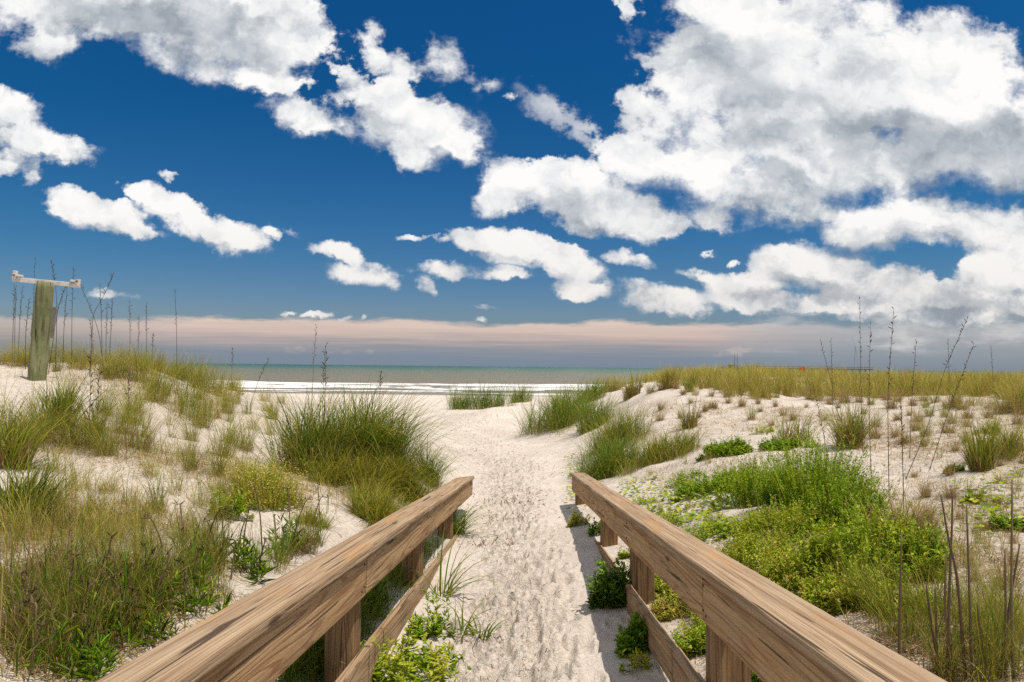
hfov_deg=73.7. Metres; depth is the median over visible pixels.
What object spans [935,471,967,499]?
grass tuft
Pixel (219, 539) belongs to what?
grass tuft
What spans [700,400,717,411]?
grass tuft
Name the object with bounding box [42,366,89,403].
grass tuft
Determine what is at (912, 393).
sea oat stalk
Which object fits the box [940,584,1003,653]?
grass tuft
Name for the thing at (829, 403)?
grass tuft
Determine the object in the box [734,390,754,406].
grass tuft
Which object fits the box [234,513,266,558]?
grass tuft
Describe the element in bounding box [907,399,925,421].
grass tuft
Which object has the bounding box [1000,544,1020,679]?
dry stem
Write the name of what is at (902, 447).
sea oat stalk
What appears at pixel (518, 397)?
grass clump
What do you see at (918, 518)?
grass clump
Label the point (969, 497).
leafy mat
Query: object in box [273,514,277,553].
withered stalk
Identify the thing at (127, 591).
withered stalk
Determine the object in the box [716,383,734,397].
grass tuft
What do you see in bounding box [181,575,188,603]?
withered stalk
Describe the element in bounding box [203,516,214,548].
withered stalk
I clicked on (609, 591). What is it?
shade weed
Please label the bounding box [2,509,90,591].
grass tuft
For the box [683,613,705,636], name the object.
weed
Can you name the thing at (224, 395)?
grass tuft
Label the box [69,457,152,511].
grass tuft
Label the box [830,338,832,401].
sea oat stalk
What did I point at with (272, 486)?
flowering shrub
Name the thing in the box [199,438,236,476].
grass tuft
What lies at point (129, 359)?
grass tuft
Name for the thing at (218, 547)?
grass tuft
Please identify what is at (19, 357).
grass tuft
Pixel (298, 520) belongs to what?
withered stalk
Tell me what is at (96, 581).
grass tuft
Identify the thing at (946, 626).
dry stem
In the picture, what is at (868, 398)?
sea oat stalk
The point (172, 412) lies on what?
grass tuft
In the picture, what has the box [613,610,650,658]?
shade weed
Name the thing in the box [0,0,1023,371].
sky
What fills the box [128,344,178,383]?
grass tuft
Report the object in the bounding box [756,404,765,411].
grass tuft
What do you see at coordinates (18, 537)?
grass tuft
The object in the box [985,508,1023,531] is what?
leafy mat
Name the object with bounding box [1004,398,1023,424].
grass tuft
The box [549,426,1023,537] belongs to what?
creeping pennywort
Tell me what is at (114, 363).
grass tuft
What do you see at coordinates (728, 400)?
grass tuft
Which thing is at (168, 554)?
withered stalk
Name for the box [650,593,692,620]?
weed
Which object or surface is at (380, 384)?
sea oat stalk
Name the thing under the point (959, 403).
grass tuft
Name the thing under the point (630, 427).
grass clump
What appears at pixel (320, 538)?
grass tuft
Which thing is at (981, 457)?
grass clump
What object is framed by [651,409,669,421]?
grass tuft
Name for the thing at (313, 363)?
sea oat stalk
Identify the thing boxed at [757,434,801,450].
leafy mat
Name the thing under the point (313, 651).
grass tuft
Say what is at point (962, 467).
leafy mat
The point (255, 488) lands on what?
withered stalk
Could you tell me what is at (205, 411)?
grass tuft
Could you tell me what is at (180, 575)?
grass tuft
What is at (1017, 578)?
grass tuft
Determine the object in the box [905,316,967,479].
sea oat stalk
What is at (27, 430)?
grass tuft
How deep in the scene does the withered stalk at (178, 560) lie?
3.58 m
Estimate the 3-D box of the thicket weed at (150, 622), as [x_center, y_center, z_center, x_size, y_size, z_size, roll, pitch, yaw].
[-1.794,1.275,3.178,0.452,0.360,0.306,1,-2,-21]
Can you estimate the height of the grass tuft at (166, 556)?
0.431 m
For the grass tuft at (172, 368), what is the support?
on the ground at (558, 560)
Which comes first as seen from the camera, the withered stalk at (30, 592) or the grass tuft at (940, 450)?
the withered stalk at (30, 592)
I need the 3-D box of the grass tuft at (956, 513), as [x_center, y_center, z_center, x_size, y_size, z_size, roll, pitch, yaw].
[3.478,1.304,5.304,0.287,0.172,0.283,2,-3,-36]
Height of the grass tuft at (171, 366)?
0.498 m
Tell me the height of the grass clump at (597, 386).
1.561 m
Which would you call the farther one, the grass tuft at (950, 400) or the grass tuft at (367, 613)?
the grass tuft at (950, 400)
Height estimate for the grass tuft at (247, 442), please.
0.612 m
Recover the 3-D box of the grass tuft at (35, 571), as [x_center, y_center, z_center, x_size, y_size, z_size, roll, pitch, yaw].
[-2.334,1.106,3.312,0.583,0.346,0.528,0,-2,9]
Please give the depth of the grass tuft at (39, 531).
3.91 m
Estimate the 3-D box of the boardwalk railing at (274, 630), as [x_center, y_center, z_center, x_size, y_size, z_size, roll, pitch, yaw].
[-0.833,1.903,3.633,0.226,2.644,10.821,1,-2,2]
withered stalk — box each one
[13,568,26,596]
[14,597,29,653]
[17,567,31,605]
[20,587,36,622]
[28,584,51,618]
[29,618,44,674]
[31,593,42,653]
[44,603,55,634]
[61,612,74,652]
[65,570,74,612]
[70,550,79,581]
[73,608,89,646]
[81,579,95,626]
[96,550,111,603]
[96,573,111,600]
[104,531,117,579]
[112,571,127,608]
[113,581,123,647]
[121,588,129,622]
[131,587,139,639]
[139,547,155,594]
[141,510,163,564]
[150,564,172,629]
[157,548,170,615]
[171,501,183,551]
[174,556,186,601]
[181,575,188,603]
[194,545,203,589]
[202,506,233,566]
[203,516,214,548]
[218,533,232,574]
[230,540,236,579]
[239,515,250,538]
[242,504,254,568]
[253,485,262,548]
[256,536,266,581]
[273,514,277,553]
[285,487,291,528]
[291,495,312,559]
[312,494,327,538]
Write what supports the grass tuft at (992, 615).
on the ground at (558, 560)
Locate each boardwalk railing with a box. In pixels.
[95,476,473,681]
[570,472,946,681]
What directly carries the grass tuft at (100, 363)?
on the ground at (558, 560)
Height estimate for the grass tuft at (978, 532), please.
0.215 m
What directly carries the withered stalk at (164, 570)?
on the ground at (558, 560)
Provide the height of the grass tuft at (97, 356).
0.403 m
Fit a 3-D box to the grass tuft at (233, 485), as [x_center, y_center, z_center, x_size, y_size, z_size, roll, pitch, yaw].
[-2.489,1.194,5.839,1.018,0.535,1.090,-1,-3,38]
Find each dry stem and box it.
[897,533,901,653]
[925,582,939,676]
[934,579,938,676]
[940,494,966,680]
[943,554,955,680]
[946,489,952,679]
[966,505,972,679]
[976,602,986,679]
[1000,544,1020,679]
[1003,549,1006,679]
[1010,480,1014,679]
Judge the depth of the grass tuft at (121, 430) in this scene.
6.94 m
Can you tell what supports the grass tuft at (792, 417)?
on the ground at (558, 560)
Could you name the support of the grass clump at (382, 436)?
on the ground at (558, 560)
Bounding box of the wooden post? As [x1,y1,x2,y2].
[12,270,80,380]
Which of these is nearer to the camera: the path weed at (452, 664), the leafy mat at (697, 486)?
the path weed at (452, 664)
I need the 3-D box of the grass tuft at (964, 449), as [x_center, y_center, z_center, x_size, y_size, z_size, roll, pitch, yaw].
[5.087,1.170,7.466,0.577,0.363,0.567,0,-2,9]
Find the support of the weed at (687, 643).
on the ground at (558, 560)
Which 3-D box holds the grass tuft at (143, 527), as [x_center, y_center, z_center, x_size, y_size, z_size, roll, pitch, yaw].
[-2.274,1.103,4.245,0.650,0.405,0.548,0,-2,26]
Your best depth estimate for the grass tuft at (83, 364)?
10.89 m
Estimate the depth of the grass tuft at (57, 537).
3.75 m
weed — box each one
[21,613,120,681]
[78,577,179,653]
[148,545,232,616]
[211,534,277,584]
[265,512,312,550]
[310,637,324,669]
[360,617,461,681]
[361,577,394,618]
[404,609,456,639]
[416,641,471,671]
[421,585,452,629]
[567,508,590,526]
[584,558,631,609]
[587,517,599,535]
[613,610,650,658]
[617,546,629,558]
[617,647,653,672]
[648,585,684,609]
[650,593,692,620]
[655,574,667,597]
[670,617,705,656]
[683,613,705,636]
[751,670,762,681]
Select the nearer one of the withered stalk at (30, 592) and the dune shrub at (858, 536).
the withered stalk at (30, 592)
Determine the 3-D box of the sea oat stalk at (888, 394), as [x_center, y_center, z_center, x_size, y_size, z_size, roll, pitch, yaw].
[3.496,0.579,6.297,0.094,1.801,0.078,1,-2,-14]
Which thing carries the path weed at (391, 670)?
on the ground at (558, 560)
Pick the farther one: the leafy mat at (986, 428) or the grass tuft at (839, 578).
the leafy mat at (986, 428)
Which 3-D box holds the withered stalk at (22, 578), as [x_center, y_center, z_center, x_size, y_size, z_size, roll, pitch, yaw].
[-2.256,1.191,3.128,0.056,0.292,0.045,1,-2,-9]
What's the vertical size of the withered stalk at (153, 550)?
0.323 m
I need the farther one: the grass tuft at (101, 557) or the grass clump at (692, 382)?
the grass clump at (692, 382)
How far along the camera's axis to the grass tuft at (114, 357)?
11.26 m
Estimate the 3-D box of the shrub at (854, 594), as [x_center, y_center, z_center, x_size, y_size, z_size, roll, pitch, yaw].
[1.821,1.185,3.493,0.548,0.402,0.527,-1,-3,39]
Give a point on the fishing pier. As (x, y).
(812, 368)
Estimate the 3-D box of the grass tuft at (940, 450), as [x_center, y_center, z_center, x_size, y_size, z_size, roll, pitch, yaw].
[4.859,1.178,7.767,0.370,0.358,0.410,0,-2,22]
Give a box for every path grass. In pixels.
[412,526,512,597]
[423,593,520,641]
[460,612,509,641]
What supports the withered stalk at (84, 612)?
on the ground at (558, 560)
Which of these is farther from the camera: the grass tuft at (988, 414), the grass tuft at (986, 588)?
the grass tuft at (988, 414)
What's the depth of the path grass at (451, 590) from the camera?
5.36 m
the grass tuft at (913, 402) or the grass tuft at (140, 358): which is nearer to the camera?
the grass tuft at (140, 358)
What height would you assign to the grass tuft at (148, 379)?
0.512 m
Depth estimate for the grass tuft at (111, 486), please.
5.64 m
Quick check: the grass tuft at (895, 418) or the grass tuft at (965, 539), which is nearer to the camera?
the grass tuft at (965, 539)
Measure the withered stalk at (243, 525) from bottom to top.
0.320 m
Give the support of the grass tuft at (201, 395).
on the ground at (558, 560)
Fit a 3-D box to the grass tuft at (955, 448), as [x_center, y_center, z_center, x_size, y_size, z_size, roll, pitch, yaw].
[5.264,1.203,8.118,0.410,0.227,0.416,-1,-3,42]
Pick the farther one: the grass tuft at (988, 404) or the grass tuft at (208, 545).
the grass tuft at (988, 404)
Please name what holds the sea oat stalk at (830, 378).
on the ground at (558, 560)
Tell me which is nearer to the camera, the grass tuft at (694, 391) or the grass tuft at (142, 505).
the grass tuft at (142, 505)
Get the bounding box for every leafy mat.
[632,493,664,504]
[656,508,693,524]
[665,467,704,486]
[670,463,775,501]
[674,517,732,542]
[695,434,753,461]
[749,423,776,434]
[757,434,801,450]
[801,439,816,446]
[943,461,965,473]
[959,490,989,504]
[977,420,1001,432]
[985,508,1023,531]
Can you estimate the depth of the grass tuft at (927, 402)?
12.72 m
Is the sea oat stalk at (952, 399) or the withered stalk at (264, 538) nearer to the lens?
the withered stalk at (264, 538)
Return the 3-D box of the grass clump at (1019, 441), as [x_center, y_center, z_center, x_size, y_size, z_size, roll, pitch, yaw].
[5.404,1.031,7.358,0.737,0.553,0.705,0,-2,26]
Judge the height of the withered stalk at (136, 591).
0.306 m
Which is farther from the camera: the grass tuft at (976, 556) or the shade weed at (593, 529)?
the shade weed at (593, 529)
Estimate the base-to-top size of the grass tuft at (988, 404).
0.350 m
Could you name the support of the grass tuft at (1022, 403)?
on the ground at (558, 560)
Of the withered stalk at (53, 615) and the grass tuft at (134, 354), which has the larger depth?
the grass tuft at (134, 354)
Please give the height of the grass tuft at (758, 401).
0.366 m
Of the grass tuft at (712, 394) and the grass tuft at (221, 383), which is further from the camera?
the grass tuft at (712, 394)
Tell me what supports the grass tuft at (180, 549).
on the ground at (558, 560)
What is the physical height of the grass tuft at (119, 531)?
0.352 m
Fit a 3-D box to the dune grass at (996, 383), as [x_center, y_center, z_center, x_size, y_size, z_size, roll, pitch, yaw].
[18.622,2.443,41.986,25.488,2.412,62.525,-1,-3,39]
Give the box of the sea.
[26,363,1020,395]
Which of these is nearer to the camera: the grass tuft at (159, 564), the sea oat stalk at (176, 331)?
the grass tuft at (159, 564)
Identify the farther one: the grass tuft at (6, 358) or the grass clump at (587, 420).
the grass clump at (587, 420)
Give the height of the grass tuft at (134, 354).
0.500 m
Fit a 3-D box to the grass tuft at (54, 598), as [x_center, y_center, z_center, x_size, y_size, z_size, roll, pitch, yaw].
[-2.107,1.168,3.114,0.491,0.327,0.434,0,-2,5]
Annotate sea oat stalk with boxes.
[12,284,15,351]
[13,285,16,363]
[18,286,23,352]
[25,298,30,368]
[48,287,65,374]
[50,259,56,370]
[63,288,67,356]
[70,267,74,365]
[81,285,102,360]
[84,336,94,449]
[89,272,114,375]
[94,364,104,424]
[99,288,103,363]
[109,299,113,354]
[125,363,132,417]
[144,301,148,356]
[174,290,177,362]
[311,324,316,414]
[320,344,327,416]
[323,351,328,424]
[377,371,382,409]
[816,400,827,454]
[820,341,840,425]
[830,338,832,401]
[858,296,862,451]
[866,322,871,478]
[886,307,895,495]
[899,401,904,508]
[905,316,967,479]
[909,339,916,457]
[930,340,975,467]
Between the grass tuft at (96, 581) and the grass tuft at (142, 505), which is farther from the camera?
the grass tuft at (142, 505)
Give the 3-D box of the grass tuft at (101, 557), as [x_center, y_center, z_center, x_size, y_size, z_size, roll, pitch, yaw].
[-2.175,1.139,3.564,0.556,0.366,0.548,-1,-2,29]
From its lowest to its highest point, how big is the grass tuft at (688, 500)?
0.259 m
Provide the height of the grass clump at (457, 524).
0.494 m
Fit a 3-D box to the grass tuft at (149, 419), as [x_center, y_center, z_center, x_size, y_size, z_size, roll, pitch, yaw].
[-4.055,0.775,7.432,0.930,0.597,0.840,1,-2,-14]
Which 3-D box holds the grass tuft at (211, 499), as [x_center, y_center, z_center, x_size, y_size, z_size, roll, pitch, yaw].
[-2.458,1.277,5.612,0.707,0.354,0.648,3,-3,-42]
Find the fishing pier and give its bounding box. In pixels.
[721,364,872,373]
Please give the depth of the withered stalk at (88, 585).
3.14 m
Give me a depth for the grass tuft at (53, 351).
11.38 m
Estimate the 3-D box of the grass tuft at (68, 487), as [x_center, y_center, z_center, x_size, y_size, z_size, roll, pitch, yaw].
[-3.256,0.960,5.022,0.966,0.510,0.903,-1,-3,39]
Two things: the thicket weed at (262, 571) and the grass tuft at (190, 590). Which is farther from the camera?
the thicket weed at (262, 571)
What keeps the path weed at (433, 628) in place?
on the ground at (558, 560)
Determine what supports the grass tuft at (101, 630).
on the ground at (558, 560)
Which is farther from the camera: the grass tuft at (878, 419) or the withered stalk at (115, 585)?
the grass tuft at (878, 419)
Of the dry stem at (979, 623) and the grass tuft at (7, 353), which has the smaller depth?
the dry stem at (979, 623)
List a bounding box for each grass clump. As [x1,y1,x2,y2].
[0,402,84,470]
[0,444,97,528]
[21,371,114,429]
[218,360,419,476]
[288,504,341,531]
[291,434,420,501]
[305,370,511,486]
[334,475,417,525]
[351,442,464,510]
[413,436,466,488]
[437,497,503,539]
[441,379,525,409]
[500,379,539,402]
[509,373,615,435]
[549,375,612,404]
[558,385,639,435]
[559,423,646,480]
[569,398,669,455]
[594,372,626,392]
[606,421,706,477]
[615,366,648,400]
[654,359,683,389]
[667,393,705,429]
[679,371,700,391]
[703,397,720,408]
[757,406,840,442]
[813,390,891,449]
[835,477,981,539]
[940,414,1020,472]
[980,418,1023,458]
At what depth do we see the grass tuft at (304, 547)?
5.22 m
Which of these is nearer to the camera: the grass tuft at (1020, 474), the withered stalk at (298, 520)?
the withered stalk at (298, 520)
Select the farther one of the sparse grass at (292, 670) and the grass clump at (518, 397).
the grass clump at (518, 397)
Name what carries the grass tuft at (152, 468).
on the ground at (558, 560)
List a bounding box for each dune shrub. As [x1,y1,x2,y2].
[206,485,254,520]
[701,441,804,510]
[711,525,796,570]
[725,494,844,548]
[740,505,790,529]
[751,417,884,512]
[754,525,868,593]
[783,492,936,588]
[796,560,897,615]
[798,455,898,530]
[867,573,946,618]
[872,501,956,582]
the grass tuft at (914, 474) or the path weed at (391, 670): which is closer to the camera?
the path weed at (391, 670)
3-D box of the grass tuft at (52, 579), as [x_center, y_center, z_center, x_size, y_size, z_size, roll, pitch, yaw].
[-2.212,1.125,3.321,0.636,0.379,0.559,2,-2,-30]
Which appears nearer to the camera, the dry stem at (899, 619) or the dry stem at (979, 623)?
the dry stem at (979, 623)
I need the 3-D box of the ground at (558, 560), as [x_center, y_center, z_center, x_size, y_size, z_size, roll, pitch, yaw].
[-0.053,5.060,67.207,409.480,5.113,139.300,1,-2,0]
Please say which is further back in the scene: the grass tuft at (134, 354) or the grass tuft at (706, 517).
the grass tuft at (134, 354)
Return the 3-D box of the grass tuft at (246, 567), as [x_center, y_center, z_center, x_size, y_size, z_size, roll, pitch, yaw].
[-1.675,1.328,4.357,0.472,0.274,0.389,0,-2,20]
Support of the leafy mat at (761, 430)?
on the ground at (558, 560)
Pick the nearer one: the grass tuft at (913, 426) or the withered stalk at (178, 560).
the withered stalk at (178, 560)
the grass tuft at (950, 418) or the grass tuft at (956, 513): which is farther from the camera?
the grass tuft at (950, 418)
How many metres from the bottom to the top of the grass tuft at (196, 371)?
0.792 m
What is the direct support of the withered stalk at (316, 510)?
on the ground at (558, 560)
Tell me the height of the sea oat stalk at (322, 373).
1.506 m
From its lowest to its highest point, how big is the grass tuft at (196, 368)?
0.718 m
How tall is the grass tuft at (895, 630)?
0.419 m
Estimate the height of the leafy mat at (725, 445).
0.424 m
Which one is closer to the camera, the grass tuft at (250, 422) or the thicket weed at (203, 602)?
the thicket weed at (203, 602)
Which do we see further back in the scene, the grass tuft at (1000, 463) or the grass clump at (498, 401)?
the grass clump at (498, 401)
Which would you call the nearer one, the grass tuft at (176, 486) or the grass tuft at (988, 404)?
the grass tuft at (176, 486)
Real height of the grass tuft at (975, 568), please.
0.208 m
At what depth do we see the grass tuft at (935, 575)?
3.50 m
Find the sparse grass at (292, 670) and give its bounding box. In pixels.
[0,358,1023,681]
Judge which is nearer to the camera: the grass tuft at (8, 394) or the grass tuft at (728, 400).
the grass tuft at (8, 394)
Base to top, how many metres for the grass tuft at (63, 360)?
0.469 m
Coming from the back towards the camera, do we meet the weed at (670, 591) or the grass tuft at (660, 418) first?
the grass tuft at (660, 418)
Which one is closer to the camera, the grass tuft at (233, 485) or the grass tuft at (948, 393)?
the grass tuft at (233, 485)
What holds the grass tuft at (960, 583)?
on the ground at (558, 560)
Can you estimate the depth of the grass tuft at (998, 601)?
2.94 m
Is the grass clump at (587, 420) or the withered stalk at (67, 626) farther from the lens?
the grass clump at (587, 420)
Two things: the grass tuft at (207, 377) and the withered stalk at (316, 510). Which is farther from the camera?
the grass tuft at (207, 377)
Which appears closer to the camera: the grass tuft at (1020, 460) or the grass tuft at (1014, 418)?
the grass tuft at (1020, 460)
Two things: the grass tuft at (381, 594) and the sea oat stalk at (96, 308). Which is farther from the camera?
the sea oat stalk at (96, 308)
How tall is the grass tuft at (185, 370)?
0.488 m
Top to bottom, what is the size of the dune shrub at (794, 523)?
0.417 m
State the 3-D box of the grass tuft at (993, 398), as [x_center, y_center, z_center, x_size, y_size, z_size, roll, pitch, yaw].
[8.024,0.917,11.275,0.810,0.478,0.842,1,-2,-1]
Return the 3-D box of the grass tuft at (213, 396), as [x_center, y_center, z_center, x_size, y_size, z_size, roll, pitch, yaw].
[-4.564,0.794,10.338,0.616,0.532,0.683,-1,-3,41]
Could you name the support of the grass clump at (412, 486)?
on the ground at (558, 560)
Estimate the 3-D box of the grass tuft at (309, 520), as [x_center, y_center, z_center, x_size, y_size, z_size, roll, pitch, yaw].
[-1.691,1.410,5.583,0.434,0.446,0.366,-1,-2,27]
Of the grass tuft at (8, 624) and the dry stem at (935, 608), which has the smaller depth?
the dry stem at (935, 608)
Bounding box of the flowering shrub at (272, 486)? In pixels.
[218,441,314,511]
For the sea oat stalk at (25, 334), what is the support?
on the ground at (558, 560)
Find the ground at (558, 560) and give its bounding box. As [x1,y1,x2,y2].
[0,362,1023,681]
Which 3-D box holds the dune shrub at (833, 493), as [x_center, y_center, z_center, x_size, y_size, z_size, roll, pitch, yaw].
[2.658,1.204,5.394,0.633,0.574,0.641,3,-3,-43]
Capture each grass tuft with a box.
[0,346,18,364]
[0,347,20,361]
[0,370,42,417]
[0,382,63,434]
[0,386,84,443]
[0,455,98,544]
[0,471,83,530]
[0,482,76,557]
[0,520,53,591]
[0,544,80,629]
[0,573,63,652]
[0,584,82,660]
[1,345,29,366]
[1,438,122,504]
[2,330,29,366]
[2,331,66,360]
[2,410,68,443]
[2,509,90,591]
[2,531,117,618]
[2,544,94,600]
[7,339,85,365]
[11,385,74,428]
[11,565,81,623]
[16,484,147,572]
[18,559,74,619]
[18,565,115,663]
[23,557,110,608]
[24,338,67,362]
[25,541,136,631]
[26,373,50,408]
[28,531,120,602]
[30,420,102,473]
[31,398,110,447]
[33,586,84,643]
[34,480,142,528]
[35,552,90,600]
[39,399,80,428]
[40,573,138,650]
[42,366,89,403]
[43,524,127,584]
[43,532,151,595]
[47,349,64,371]
[50,497,157,554]
[50,567,136,629]
[51,543,186,628]
[52,524,137,584]
[53,337,79,361]
[53,381,128,432]
[54,431,107,491]
[54,530,143,597]
[55,392,151,448]
[56,339,86,362]
[56,341,111,369]
[58,406,133,456]
[59,346,82,367]
[60,564,131,613]
[67,487,166,541]
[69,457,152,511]
[71,522,149,571]
[73,346,137,374]
[74,339,101,364]
[74,452,156,493]
[76,557,117,602]
[78,558,129,609]
[82,344,106,363]
[85,386,162,433]
[87,351,133,375]
[88,350,128,379]
[88,377,169,424]
[89,377,132,413]
[90,492,177,550]
[92,338,173,380]
[93,404,158,444]
[95,565,156,633]
[96,349,133,378]
[97,347,134,366]
[99,534,172,595]
[100,463,160,504]
[101,458,184,513]
[101,570,157,638]
[102,394,177,436]
[104,345,157,371]
[104,509,171,574]
[104,529,217,612]
[105,486,181,524]
[111,338,140,364]
[115,514,172,570]
[115,532,169,588]
[116,373,164,412]
[116,515,216,599]
[119,345,158,365]
[119,401,189,454]
[120,529,194,594]
[121,442,162,477]
[122,346,201,402]
[122,576,182,644]
[125,348,157,367]
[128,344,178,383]
[133,346,173,373]
[134,365,170,388]
[136,359,178,395]
[138,481,221,541]
[142,345,169,370]
[147,443,197,495]
[150,518,207,587]
[153,380,211,413]
[154,353,194,379]
[154,506,219,561]
[155,359,201,407]
[156,410,187,437]
[156,539,194,593]
[159,438,211,469]
[159,513,241,580]
[161,352,203,375]
[161,410,208,441]
[162,353,183,374]
[163,392,185,424]
[165,356,194,379]
[167,350,231,384]
[167,369,217,420]
[168,537,234,584]
[169,461,279,508]
[170,348,206,382]
[171,556,215,607]
[172,493,238,539]
[173,420,209,455]
[173,509,255,574]
[177,376,243,406]
[177,458,218,507]
[179,344,217,388]
[179,517,264,560]
[181,385,232,428]
[181,504,242,575]
[182,475,250,519]
[183,349,237,390]
[183,408,282,457]
[187,383,220,420]
[190,456,266,493]
[192,377,220,399]
[196,358,223,384]
[198,378,226,409]
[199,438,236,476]
[201,385,234,418]
[202,361,241,395]
[207,375,256,406]
[207,548,243,600]
[208,362,262,403]
[208,406,265,452]
[213,384,247,413]
[213,410,242,443]
[218,389,239,421]
[222,372,242,390]
[226,388,257,413]
[231,536,285,572]
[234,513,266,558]
[237,402,263,430]
[241,509,323,563]
[244,389,286,419]
[250,377,282,401]
[253,389,278,410]
[253,528,301,574]
[255,408,279,434]
[268,505,346,556]
[273,391,293,402]
[281,490,320,538]
[289,646,322,680]
[290,515,328,546]
[295,503,330,554]
[300,636,326,669]
[361,587,385,630]
[367,578,399,612]
[387,562,431,586]
[424,530,437,552]
[642,380,666,393]
[650,488,665,510]
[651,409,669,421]
[652,400,669,411]
[653,378,671,390]
[669,374,683,388]
[675,385,687,394]
[680,486,696,509]
[687,380,705,395]
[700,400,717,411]
[701,447,720,463]
[701,510,719,524]
[707,386,715,396]
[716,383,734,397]
[723,395,733,402]
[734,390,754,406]
[739,383,771,399]
[743,400,758,419]
[750,393,761,403]
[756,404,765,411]
[767,417,775,425]
[768,391,781,406]
[771,385,785,397]
[779,403,793,415]
[780,382,795,396]
[783,404,804,420]
[798,382,829,399]
[808,378,839,400]
[819,556,857,593]
[820,392,839,404]
[822,385,847,400]
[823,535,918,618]
[825,381,874,402]
[830,547,933,641]
[833,537,922,623]
[844,545,965,624]
[848,387,878,402]
[851,567,973,653]
[860,421,887,438]
[863,389,879,404]
[868,384,905,408]
[870,407,888,426]
[873,383,903,399]
[880,422,904,437]
[888,407,913,420]
[889,382,908,401]
[892,422,915,443]
[894,406,927,431]
[895,385,925,405]
[895,542,964,601]
[895,593,1006,681]
[896,410,943,436]
[897,570,956,636]
[904,466,925,476]
[905,385,936,400]
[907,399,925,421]
[908,434,933,446]
[909,474,942,499]
[909,498,943,520]
[914,557,1023,661]
[915,567,984,644]
[916,400,939,416]
[917,395,934,407]
[920,382,946,402]
[920,546,1015,623]
[920,564,1022,632]
[925,438,953,458]
[932,402,960,423]
[932,553,1022,614]
[932,564,1023,643]
[934,377,968,399]
[934,409,968,433]
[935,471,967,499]
[935,571,1002,632]
[936,388,967,407]
[936,454,961,475]
[937,403,956,416]
[938,389,967,408]
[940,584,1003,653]
[942,436,959,450]
[948,503,974,518]
[950,389,976,410]
[951,394,983,418]
[953,533,987,567]
[953,551,1023,668]
[954,380,998,405]
[954,422,973,442]
[954,436,976,459]
[954,510,965,530]
[955,519,991,554]
[955,529,1023,589]
[955,550,993,581]
[956,580,1023,681]
[960,413,978,426]
[961,480,991,501]
[968,516,989,543]
[970,514,998,530]
[971,386,1010,410]
[972,397,1001,418]
[974,527,995,553]
[978,408,1010,435]
[979,393,997,408]
[982,393,1015,413]
[983,611,1023,679]
[984,463,1016,483]
[993,491,1002,503]
[994,454,1010,466]
[997,520,1023,542]
[1000,544,1023,565]
[1001,443,1020,461]
[1002,466,1023,490]
[1003,389,1023,415]
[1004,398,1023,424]
[1009,448,1023,463]
[1011,461,1023,477]
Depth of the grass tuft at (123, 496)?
5.32 m
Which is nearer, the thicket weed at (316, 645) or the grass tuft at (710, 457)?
the thicket weed at (316, 645)
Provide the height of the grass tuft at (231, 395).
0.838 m
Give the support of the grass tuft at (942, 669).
on the ground at (558, 560)
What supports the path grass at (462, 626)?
on the ground at (558, 560)
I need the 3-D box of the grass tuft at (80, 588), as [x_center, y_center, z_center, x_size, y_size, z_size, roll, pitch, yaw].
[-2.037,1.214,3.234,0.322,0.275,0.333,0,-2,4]
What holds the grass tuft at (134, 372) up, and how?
on the ground at (558, 560)
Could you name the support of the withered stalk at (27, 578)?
on the ground at (558, 560)
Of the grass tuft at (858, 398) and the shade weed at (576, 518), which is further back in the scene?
the grass tuft at (858, 398)
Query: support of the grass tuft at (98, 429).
on the ground at (558, 560)
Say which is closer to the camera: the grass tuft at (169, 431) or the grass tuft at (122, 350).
the grass tuft at (169, 431)
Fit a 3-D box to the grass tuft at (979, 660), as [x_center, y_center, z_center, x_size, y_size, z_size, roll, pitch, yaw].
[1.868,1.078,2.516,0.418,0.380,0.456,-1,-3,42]
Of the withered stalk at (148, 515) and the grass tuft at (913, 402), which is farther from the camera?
the grass tuft at (913, 402)
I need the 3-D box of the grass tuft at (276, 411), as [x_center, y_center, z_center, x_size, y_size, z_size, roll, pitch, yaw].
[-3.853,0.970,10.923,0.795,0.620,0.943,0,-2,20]
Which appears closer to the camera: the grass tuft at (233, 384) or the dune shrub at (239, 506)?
the dune shrub at (239, 506)
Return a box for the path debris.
[388,407,592,681]
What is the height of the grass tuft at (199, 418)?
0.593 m
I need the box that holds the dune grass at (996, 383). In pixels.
[617,360,1023,412]
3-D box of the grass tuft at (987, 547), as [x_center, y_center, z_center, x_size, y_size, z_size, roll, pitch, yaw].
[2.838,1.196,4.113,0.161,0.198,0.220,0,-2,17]
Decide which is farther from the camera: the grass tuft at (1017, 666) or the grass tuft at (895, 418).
the grass tuft at (895, 418)
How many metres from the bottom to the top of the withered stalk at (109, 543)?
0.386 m
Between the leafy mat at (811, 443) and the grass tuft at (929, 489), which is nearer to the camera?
the grass tuft at (929, 489)
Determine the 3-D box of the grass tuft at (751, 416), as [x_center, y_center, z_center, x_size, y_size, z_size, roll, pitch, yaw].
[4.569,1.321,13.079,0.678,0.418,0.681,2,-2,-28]
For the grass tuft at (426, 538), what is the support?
on the ground at (558, 560)
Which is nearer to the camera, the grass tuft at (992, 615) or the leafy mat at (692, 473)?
the grass tuft at (992, 615)
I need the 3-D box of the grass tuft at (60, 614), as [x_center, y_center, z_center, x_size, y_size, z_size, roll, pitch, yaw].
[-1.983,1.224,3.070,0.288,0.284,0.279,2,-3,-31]
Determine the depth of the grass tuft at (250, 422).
9.94 m
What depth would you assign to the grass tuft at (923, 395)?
14.45 m
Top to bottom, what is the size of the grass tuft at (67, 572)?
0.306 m
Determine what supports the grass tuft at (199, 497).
on the ground at (558, 560)
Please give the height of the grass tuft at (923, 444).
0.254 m
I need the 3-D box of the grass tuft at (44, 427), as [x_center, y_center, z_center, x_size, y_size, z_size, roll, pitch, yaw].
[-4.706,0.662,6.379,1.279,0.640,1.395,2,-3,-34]
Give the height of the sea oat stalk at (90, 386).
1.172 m

